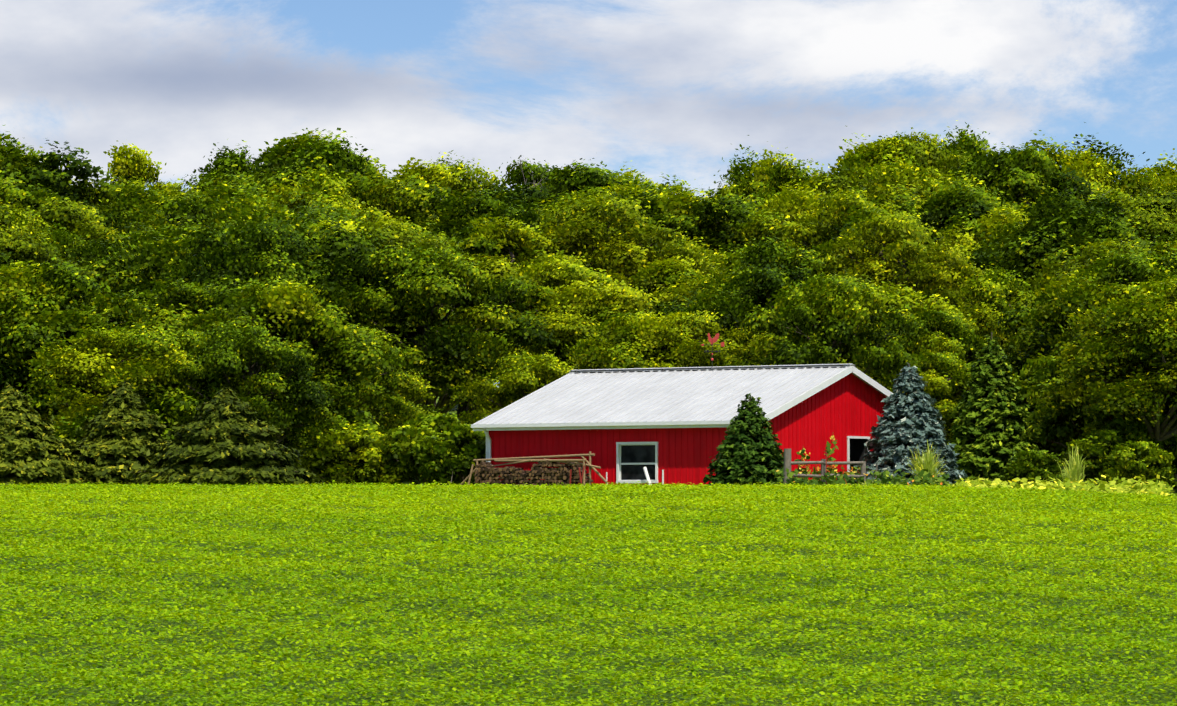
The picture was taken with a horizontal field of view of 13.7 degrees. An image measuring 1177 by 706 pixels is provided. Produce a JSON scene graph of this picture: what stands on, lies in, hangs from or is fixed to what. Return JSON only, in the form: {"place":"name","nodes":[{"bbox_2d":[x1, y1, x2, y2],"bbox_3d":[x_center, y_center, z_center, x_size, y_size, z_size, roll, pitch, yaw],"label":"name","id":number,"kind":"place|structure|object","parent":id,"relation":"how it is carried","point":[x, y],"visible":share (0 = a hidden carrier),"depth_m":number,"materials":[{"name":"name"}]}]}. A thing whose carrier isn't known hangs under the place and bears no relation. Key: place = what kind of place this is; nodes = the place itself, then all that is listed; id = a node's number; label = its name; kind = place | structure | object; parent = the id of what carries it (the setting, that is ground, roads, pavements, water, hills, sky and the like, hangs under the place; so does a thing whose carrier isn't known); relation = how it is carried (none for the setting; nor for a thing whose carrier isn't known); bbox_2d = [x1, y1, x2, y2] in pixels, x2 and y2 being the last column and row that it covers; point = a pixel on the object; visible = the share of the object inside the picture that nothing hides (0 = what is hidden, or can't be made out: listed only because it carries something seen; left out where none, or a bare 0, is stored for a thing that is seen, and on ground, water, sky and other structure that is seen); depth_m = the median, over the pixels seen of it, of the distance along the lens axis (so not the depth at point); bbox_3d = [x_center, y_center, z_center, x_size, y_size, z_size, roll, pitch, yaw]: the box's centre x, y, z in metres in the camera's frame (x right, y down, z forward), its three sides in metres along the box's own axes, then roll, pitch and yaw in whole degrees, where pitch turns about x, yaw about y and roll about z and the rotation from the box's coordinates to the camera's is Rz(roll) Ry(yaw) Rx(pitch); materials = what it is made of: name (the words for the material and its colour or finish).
{"place":"outdoors","nodes":[
{"label":"outdoors","id":0,"kind":"place"},
{"bbox_2d":[0,480,1176,705],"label":"soybean field","id":1,"kind":"structure","parent":0,"point":[516,594],"depth_m":69.19,"materials":[{"name":"green plant"}]},
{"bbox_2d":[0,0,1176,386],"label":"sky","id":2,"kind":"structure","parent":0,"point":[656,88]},
{"bbox_2d":[471,363,903,485],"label":"barn","id":3,"kind":"structure","parent":0,"point":[626,426],"depth_m":153.72,"materials":[{"name":"red metal"}]},
{"bbox_2d":[399,397,1176,495],"bbox_3d":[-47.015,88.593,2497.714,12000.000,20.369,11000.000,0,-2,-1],"label":"ground","id":4,"kind":"structure","parent":0,"point":[453,410],"depth_m":200.68,"materials":[{"name":"green plant"}]},
{"bbox_2d":[1,200,85,252],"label":"tree","id":5,"kind":"object","parent":4,"relation":"on","point":[24,220],"visible":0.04,"depth_m":229.27,"materials":[{"name":"green plant"}]},
{"bbox_2d":[0,382,93,485],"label":"young spruce","id":6,"kind":"object","parent":4,"relation":"on","point":[33,449],"visible":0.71,"depth_m":148.31,"materials":[{"name":"green plant"}]},
{"bbox_2d":[0,202,96,291],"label":"locust tree","id":7,"kind":"object","parent":4,"relation":"on","point":[23,250],"visible":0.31,"depth_m":206.26,"materials":[{"name":"green plant"}]},
{"bbox_2d":[0,171,103,234],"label":"tree","id":8,"kind":"object","parent":4,"relation":"on","point":[18,197],"visible":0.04,"depth_m":242.73,"materials":[{"name":"green plant"}]},
{"bbox_2d":[0,125,125,217],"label":"tree","id":9,"kind":"object","parent":4,"relation":"on","point":[15,164],"visible":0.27,"depth_m":263.29,"materials":[{"name":"green plant"}]},
{"bbox_2d":[10,196,128,246],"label":"locust tree","id":10,"kind":"object","parent":4,"relation":"on","point":[74,218],"visible":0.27,"depth_m":236.63,"materials":[{"name":"green plant"}]},
{"bbox_2d":[25,219,128,300],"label":"tree","id":11,"kind":"object","parent":4,"relation":"on","point":[66,242],"visible":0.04,"depth_m":218.34,"materials":[{"name":"green plant"}]},
{"bbox_2d":[52,401,104,458],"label":"understory","id":12,"kind":"object","parent":4,"relation":"on","point":[73,431],"visible":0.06,"depth_m":155.76,"materials":[{"name":"green plant"}]},
{"bbox_2d":[0,254,168,413],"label":"tree","id":13,"kind":"object","parent":4,"relation":"on","point":[54,312],"visible":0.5,"depth_m":163.76,"materials":[{"name":"green plant"}]},
{"bbox_2d":[14,315,205,428],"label":"tree","id":14,"kind":"object","parent":4,"relation":"on","point":[135,365],"visible":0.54,"depth_m":158.95,"materials":[{"name":"green plant"}]},
{"bbox_2d":[71,226,166,300],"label":"tree","id":15,"kind":"object","parent":4,"relation":"on","point":[116,282],"visible":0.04,"depth_m":214.70,"materials":[{"name":"green plant"}]},
{"bbox_2d":[68,380,171,484],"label":"young spruce","id":16,"kind":"object","parent":4,"relation":"on","point":[124,430],"visible":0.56,"depth_m":149.97,"materials":[{"name":"green plant"}]},
{"bbox_2d":[67,175,190,237],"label":"tree","id":17,"kind":"object","parent":4,"relation":"on","point":[131,206],"visible":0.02,"depth_m":258.78,"materials":[{"name":"green plant"}]},
{"bbox_2d":[90,140,187,215],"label":"skyline tree","id":18,"kind":"object","parent":4,"relation":"on","point":[132,165],"visible":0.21,"depth_m":289.96,"materials":[{"name":"green plant"}]},
{"bbox_2d":[100,386,198,441],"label":"understory","id":19,"kind":"object","parent":4,"relation":"on","point":[181,405],"visible":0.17,"depth_m":157.96,"materials":[{"name":"green plant"}]},
{"bbox_2d":[112,267,269,336],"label":"tree","id":20,"kind":"object","parent":4,"relation":"on","point":[171,303],"visible":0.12,"depth_m":177.18,"materials":[{"name":"green plant"}]},
{"bbox_2d":[140,325,253,396],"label":"tree","id":21,"kind":"object","parent":4,"relation":"on","point":[189,342],"visible":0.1,"depth_m":164.09,"materials":[{"name":"green plant"}]},
{"bbox_2d":[166,140,265,203],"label":"skyline tree","id":22,"kind":"object","parent":4,"relation":"on","point":[230,161],"visible":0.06,"depth_m":284.65,"materials":[{"name":"green plant"}]},
{"bbox_2d":[125,385,323,486],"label":"young spruce","id":23,"kind":"object","parent":4,"relation":"on","point":[224,438],"visible":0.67,"depth_m":147.16,"materials":[{"name":"green plant"}]},
{"bbox_2d":[72,171,386,271],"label":"tree","id":24,"kind":"object","parent":4,"relation":"on","point":[181,207],"visible":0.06,"depth_m":219.23,"materials":[{"name":"green plant"}]},
{"bbox_2d":[108,177,355,309],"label":"tree","id":25,"kind":"object","parent":4,"relation":"on","point":[225,217],"visible":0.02,"depth_m":208.60,"materials":[{"name":"green plant"}]},
{"bbox_2d":[140,320,344,449],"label":"tree","id":26,"kind":"object","parent":4,"relation":"on","point":[285,404],"visible":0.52,"depth_m":158.70,"materials":[{"name":"green plant"}]},
{"bbox_2d":[141,210,362,326],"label":"tree","id":27,"kind":"object","parent":4,"relation":"on","point":[225,250],"visible":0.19,"depth_m":184.90,"materials":[{"name":"green plant"}]},
{"bbox_2d":[115,191,437,347],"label":"tree","id":28,"kind":"object","parent":4,"relation":"on","point":[342,258],"visible":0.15,"depth_m":189.61,"materials":[{"name":"green plant"}]},
{"bbox_2d":[166,276,412,434],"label":"dark tree","id":29,"kind":"object","parent":4,"relation":"on","point":[289,312],"visible":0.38,"depth_m":166.24,"materials":[{"name":"green plant"}]},
{"bbox_2d":[202,128,431,202],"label":"tree","id":30,"kind":"object","parent":4,"relation":"on","point":[277,154],"visible":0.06,"depth_m":273.15,"materials":[{"name":"green plant"}]},
{"bbox_2d":[257,164,405,225],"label":"tree","id":31,"kind":"object","parent":4,"relation":"on","point":[326,184],"visible":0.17,"depth_m":242.55,"materials":[{"name":"green plant"}]},
{"bbox_2d":[279,411,385,468],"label":"understory","id":32,"kind":"object","parent":4,"relation":"on","point":[314,432],"visible":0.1,"depth_m":161.74,"materials":[{"name":"green plant"}]},
{"bbox_2d":[229,130,459,226],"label":"tree","id":33,"kind":"object","parent":4,"relation":"on","point":[361,172],"visible":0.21,"depth_m":261.35,"materials":[{"name":"green plant"}]},
{"bbox_2d":[290,428,401,485],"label":"understory","id":34,"kind":"object","parent":4,"relation":"on","point":[331,459],"visible":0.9,"depth_m":158.69,"materials":[{"name":"green plant"}]},
{"bbox_2d":[314,324,430,433],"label":"tree","id":35,"kind":"object","parent":4,"relation":"on","point":[390,409],"visible":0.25,"depth_m":173.96,"materials":[{"name":"green plant"}]},
{"bbox_2d":[308,191,465,257],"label":"tree","id":36,"kind":"object","parent":4,"relation":"on","point":[422,236],"visible":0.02,"depth_m":229.99,"materials":[{"name":"green plant"}]},
{"bbox_2d":[354,216,477,308],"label":"locust tree","id":37,"kind":"object","parent":4,"relation":"on","point":[396,233],"visible":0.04,"depth_m":223.24,"materials":[{"name":"green plant"}]},
{"bbox_2d":[375,411,459,485],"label":"shrub","id":38,"kind":"object","parent":4,"relation":"on","point":[396,447],"visible":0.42,"depth_m":159.09,"materials":[{"name":"green plant"}]},
{"bbox_2d":[378,157,510,220],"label":"tree","id":39,"kind":"object","parent":4,"relation":"on","point":[437,175],"visible":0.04,"depth_m":271.89,"materials":[{"name":"green plant"}]},
{"bbox_2d":[322,240,567,482],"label":"tree","id":40,"kind":"object","parent":4,"relation":"on","point":[463,346],"visible":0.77,"depth_m":187.29,"materials":[{"name":"green plant"}]},
{"bbox_2d":[407,423,485,485],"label":"shrub","id":41,"kind":"object","parent":4,"relation":"on","point":[459,449],"visible":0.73,"depth_m":155.93,"materials":[{"name":"green plant"}]},
{"bbox_2d":[425,150,506,398],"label":"skyline tree","id":42,"kind":"object","parent":4,"relation":"on","point":[466,182],"visible":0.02,"depth_m":290.33,"materials":[{"name":"green plant"}]},
{"bbox_2d":[395,184,567,418],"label":"tree","id":43,"kind":"object","parent":4,"relation":"on","point":[448,222],"visible":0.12,"depth_m":258.33,"materials":[{"name":"green plant"}]},
{"bbox_2d":[440,214,571,401],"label":"tree","id":44,"kind":"object","parent":4,"relation":"on","point":[492,240],"visible":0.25,"depth_m":215.42,"materials":[{"name":"green plant"}]},
{"bbox_2d":[444,350,587,444],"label":"tree","id":45,"kind":"object","parent":4,"relation":"on","point":[525,376],"visible":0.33,"depth_m":180.15,"materials":[{"name":"green plant"}]},
{"bbox_2d":[477,199,557,382],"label":"tree","id":46,"kind":"object","parent":4,"relation":"on","point":[525,217],"depth_m":252.70,"materials":[{"name":"green plant"}]},
{"bbox_2d":[475,155,561,202],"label":"skyline tree","id":47,"kind":"object","parent":4,"relation":"on","point":[513,176],"visible":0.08,"depth_m":285.42,"materials":[{"name":"green plant"}]},
{"bbox_2d":[474,460,592,486],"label":"firewood stack","id":48,"kind":"object","parent":4,"relation":"on","point":[486,473],"visible":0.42,"depth_m":153.19,"materials":[{"name":"brown wood"}]},
{"bbox_2d":[461,451,607,485],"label":"wood rack poles","id":49,"kind":"object","parent":4,"relation":"on","point":[513,460],"visible":0.77,"depth_m":152.99,"materials":[{"name":"wood"}]},
{"bbox_2d":[517,297,616,381],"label":"locust tree","id":50,"kind":"object","parent":4,"relation":"on","point":[573,327],"visible":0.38,"depth_m":193.80,"materials":[{"name":"green plant"}]},
{"bbox_2d":[482,255,671,364],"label":"tree","id":51,"kind":"object","parent":4,"relation":"on","point":[562,282],"visible":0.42,"depth_m":196.05,"materials":[{"name":"green plant"}]},
{"bbox_2d":[442,187,720,313],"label":"locust tree","id":52,"kind":"object","parent":4,"relation":"on","point":[580,224],"visible":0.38,"depth_m":216.98,"materials":[{"name":"green plant"}]},
{"bbox_2d":[498,158,674,208],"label":"tree","id":53,"kind":"object","parent":4,"relation":"on","point":[569,178],"visible":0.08,"depth_m":273.10,"materials":[{"name":"green plant"}]},
{"bbox_2d":[542,307,708,384],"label":"tree","id":54,"kind":"object","parent":4,"relation":"on","point":[628,327],"visible":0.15,"depth_m":174.25,"materials":[{"name":"green plant"}]},
{"bbox_2d":[523,168,751,232],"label":"tree","id":55,"kind":"object","parent":4,"relation":"on","point":[633,189],"visible":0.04,"depth_m":260.43,"materials":[{"name":"green plant"}]},
{"bbox_2d":[622,255,702,315],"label":"tree","id":56,"kind":"object","parent":4,"relation":"on","point":[669,270],"visible":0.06,"depth_m":213.83,"materials":[{"name":"green plant"}]},
{"bbox_2d":[573,172,797,266],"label":"tree","id":57,"kind":"object","parent":4,"relation":"on","point":[708,222],"visible":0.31,"depth_m":243.50,"materials":[{"name":"green plant"}]},
{"bbox_2d":[605,309,770,367],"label":"locust behind barn","id":58,"kind":"object","parent":4,"relation":"on","point":[694,325],"visible":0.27,"depth_m":174.25,"materials":[{"name":"green plant"}]},
{"bbox_2d":[645,239,835,312],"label":"tree","id":59,"kind":"object","parent":4,"relation":"on","point":[669,295],"visible":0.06,"depth_m":205.96,"materials":[{"name":"green plant"}]},
{"bbox_2d":[702,393,795,485],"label":"spruce","id":60,"kind":"object","parent":4,"relation":"on","point":[751,452],"visible":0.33,"depth_m":145.59,"materials":[{"name":"green plant"}]},
{"bbox_2d":[677,231,829,308],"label":"tree","id":61,"kind":"object","parent":4,"relation":"on","point":[765,249],"visible":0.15,"depth_m":202.43,"materials":[{"name":"green plant"}]},
{"bbox_2d":[698,135,826,211],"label":"skyline tree","id":62,"kind":"object","parent":4,"relation":"on","point":[755,178],"visible":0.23,"depth_m":287.44,"materials":[{"name":"green plant"}]},
{"bbox_2d":[681,255,849,362],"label":"tree","id":63,"kind":"object","parent":4,"relation":"on","point":[756,287],"visible":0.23,"depth_m":178.11,"materials":[{"name":"green plant"}]},
{"bbox_2d":[731,176,835,245],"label":"tree","id":64,"kind":"object","parent":4,"relation":"on","point":[789,203],"depth_m":250.81,"materials":[{"name":"green plant"}]},
{"bbox_2d":[713,268,929,397],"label":"tree","id":65,"kind":"object","parent":4,"relation":"on","point":[840,304],"visible":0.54,"depth_m":171.55,"materials":[{"name":"green plant"}]},
{"bbox_2d":[783,449,877,484],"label":"garden fence","id":66,"kind":"object","parent":4,"relation":"on","point":[788,463],"visible":0.38,"depth_m":144.32,"materials":[{"name":"brown wood"}]},
{"bbox_2d":[803,161,897,196],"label":"locust tree","id":67,"kind":"object","parent":4,"relation":"on","point":[842,177],"visible":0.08,"depth_m":275.72,"materials":[{"name":"green plant"}]},
{"bbox_2d":[781,188,941,261],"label":"locust tree","id":68,"kind":"object","parent":4,"relation":"on","point":[804,235],"visible":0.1,"depth_m":230.00,"materials":[{"name":"green plant"}]},
{"bbox_2d":[796,135,937,191],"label":"tree","id":69,"kind":"object","parent":4,"relation":"on","point":[872,153],"visible":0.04,"depth_m":283.97,"materials":[{"name":"green plant"}]},
{"bbox_2d":[821,203,917,273],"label":"tree","id":70,"kind":"object","parent":4,"relation":"on","point":[855,216],"visible":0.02,"depth_m":209.61,"materials":[{"name":"green plant"}]},
{"bbox_2d":[757,148,1012,223],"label":"tree","id":71,"kind":"object","parent":4,"relation":"on","point":[896,189],"visible":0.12,"depth_m":256.23,"materials":[{"name":"green plant"}]},
{"bbox_2d":[807,202,993,309],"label":"locust tree","id":72,"kind":"object","parent":4,"relation":"on","point":[938,272],"visible":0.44,"depth_m":199.90,"materials":[{"name":"green plant"}]},
{"bbox_2d":[822,127,979,185],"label":"skyline tree","id":73,"kind":"object","parent":4,"relation":"on","point":[924,151],"visible":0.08,"depth_m":285.05,"materials":[{"name":"green plant"}]},
{"bbox_2d":[854,363,967,484],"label":"blue spruce","id":74,"kind":"object","parent":4,"relation":"on","point":[895,433],"visible":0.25,"depth_m":153.32,"materials":[{"name":"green plant"}]},
{"bbox_2d":[873,348,974,442],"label":"tree","id":75,"kind":"object","parent":4,"relation":"on","point":[943,375],"visible":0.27,"depth_m":170.43,"materials":[{"name":"green plant"}]},
{"bbox_2d":[853,279,1016,372],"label":"tree","id":76,"kind":"object","parent":4,"relation":"on","point":[904,300],"visible":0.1,"depth_m":184.08,"materials":[{"name":"green plant"}]},
{"bbox_2d":[883,305,1018,399],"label":"tree","id":77,"kind":"object","parent":4,"relation":"on","point":[953,330],"visible":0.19,"depth_m":178.40,"materials":[{"name":"green plant"}]},
{"bbox_2d":[907,182,1007,257],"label":"tree","id":78,"kind":"object","parent":4,"relation":"on","point":[952,202],"visible":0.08,"depth_m":242.53,"materials":[{"name":"green plant"}]},
{"bbox_2d":[923,120,1005,176],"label":"skyline tree","id":79,"kind":"object","parent":4,"relation":"on","point":[972,145],"visible":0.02,"depth_m":288.30,"materials":[{"name":"green plant"}]},
{"bbox_2d":[770,435,1174,495],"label":"garden flowers","id":80,"kind":"object","parent":4,"relation":"on","point":[1161,488],"visible":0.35,"depth_m":144.68,"materials":[{"name":"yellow plant"}]},
{"bbox_2d":[933,193,1035,254],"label":"tree","id":81,"kind":"object","parent":4,"relation":"on","point":[951,232],"visible":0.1,"depth_m":238.77,"materials":[{"name":"green plant"}]},
{"bbox_2d":[942,262,1042,361],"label":"tree","id":82,"kind":"object","parent":4,"relation":"on","point":[989,293],"visible":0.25,"depth_m":193.07,"materials":[{"name":"green plant"}]},
{"bbox_2d":[947,332,1045,484],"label":"fir","id":83,"kind":"object","parent":4,"relation":"on","point":[986,429],"visible":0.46,"depth_m":165.28,"materials":[{"name":"green plant"}]},
{"bbox_2d":[935,142,1094,212],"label":"tree","id":84,"kind":"object","parent":4,"relation":"on","point":[1015,174],"visible":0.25,"depth_m":270.52,"materials":[{"name":"green plant"}]},
{"bbox_2d":[1000,449,1066,484],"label":"shrub","id":85,"kind":"object","parent":4,"relation":"on","point":[1028,464],"visible":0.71,"depth_m":153.66,"materials":[{"name":"green plant"}]},
{"bbox_2d":[1006,353,1067,458],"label":"tree","id":86,"kind":"object","parent":4,"relation":"on","point":[1039,362],"visible":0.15,"depth_m":167.66,"materials":[{"name":"green plant"}]},
{"bbox_2d":[986,269,1096,485],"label":"tree","id":87,"kind":"object","parent":4,"relation":"on","point":[1013,318],"visible":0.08,"depth_m":185.72,"materials":[{"name":"green plant"}]},
{"bbox_2d":[952,182,1149,304],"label":"tree","id":88,"kind":"object","parent":4,"relation":"on","point":[1116,230],"visible":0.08,"depth_m":211.68,"materials":[{"name":"green plant"}]},
{"bbox_2d":[965,197,1168,306],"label":"tree","id":89,"kind":"object","parent":4,"relation":"on","point":[1068,224],"visible":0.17,"depth_m":209.48,"materials":[{"name":"green plant"}]},
{"bbox_2d":[1021,363,1117,456],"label":"tree","id":90,"kind":"object","parent":4,"relation":"on","point":[1049,425],"visible":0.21,"depth_m":160.69,"materials":[{"name":"green plant"}]},
{"bbox_2d":[986,122,1152,196],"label":"tree","id":91,"kind":"object","parent":4,"relation":"on","point":[1118,164],"depth_m":290.78,"materials":[{"name":"green plant"}]},
{"bbox_2d":[1006,240,1176,379],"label":"tree","id":92,"kind":"object","parent":4,"relation":"on","point":[1134,268],"visible":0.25,"depth_m":179.56,"materials":[{"name":"green plant"}]},
{"bbox_2d":[1015,235,1171,302],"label":"locust tree","id":93,"kind":"object","parent":4,"relation":"on","point":[1080,262],"visible":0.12,"depth_m":202.10,"materials":[{"name":"green plant"}]},
{"bbox_2d":[1060,429,1129,484],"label":"shrub","id":94,"kind":"object","parent":4,"relation":"on","point":[1098,444],"visible":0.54,"depth_m":154.46,"materials":[{"name":"green plant"}]},
{"bbox_2d":[1024,273,1176,465],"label":"tree","id":95,"kind":"object","parent":4,"relation":"on","point":[1150,316],"visible":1,"depth_m":155.78,"materials":[{"name":"green plant"}]},
{"bbox_2d":[1043,141,1169,199],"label":"skyline tree","id":96,"kind":"object","parent":4,"relation":"on","point":[1134,182],"visible":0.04,"depth_m":285.75,"materials":[{"name":"green plant"}]},
{"bbox_2d":[1062,377,1176,456],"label":"tree","id":97,"kind":"object","parent":4,"relation":"on","point":[1133,432],"visible":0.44,"depth_m":157.13,"materials":[{"name":"green plant"}]},
{"bbox_2d":[1090,186,1176,249],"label":"locust tree","id":98,"kind":"object","parent":4,"relation":"on","point":[1155,214],"visible":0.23,"depth_m":239.28,"materials":[{"name":"green plant"}]},
{"bbox_2d":[1099,440,1176,487],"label":"shrub","id":99,"kind":"object","parent":4,"relation":"on","point":[1147,460],"visible":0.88,"depth_m":152.51,"materials":[{"name":"green plant"}]},
{"bbox_2d":[1115,148,1176,196],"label":"tree","id":100,"kind":"object","parent":4,"relation":"on","point":[1159,172],"depth_m":291.58,"materials":[{"name":"green plant"}]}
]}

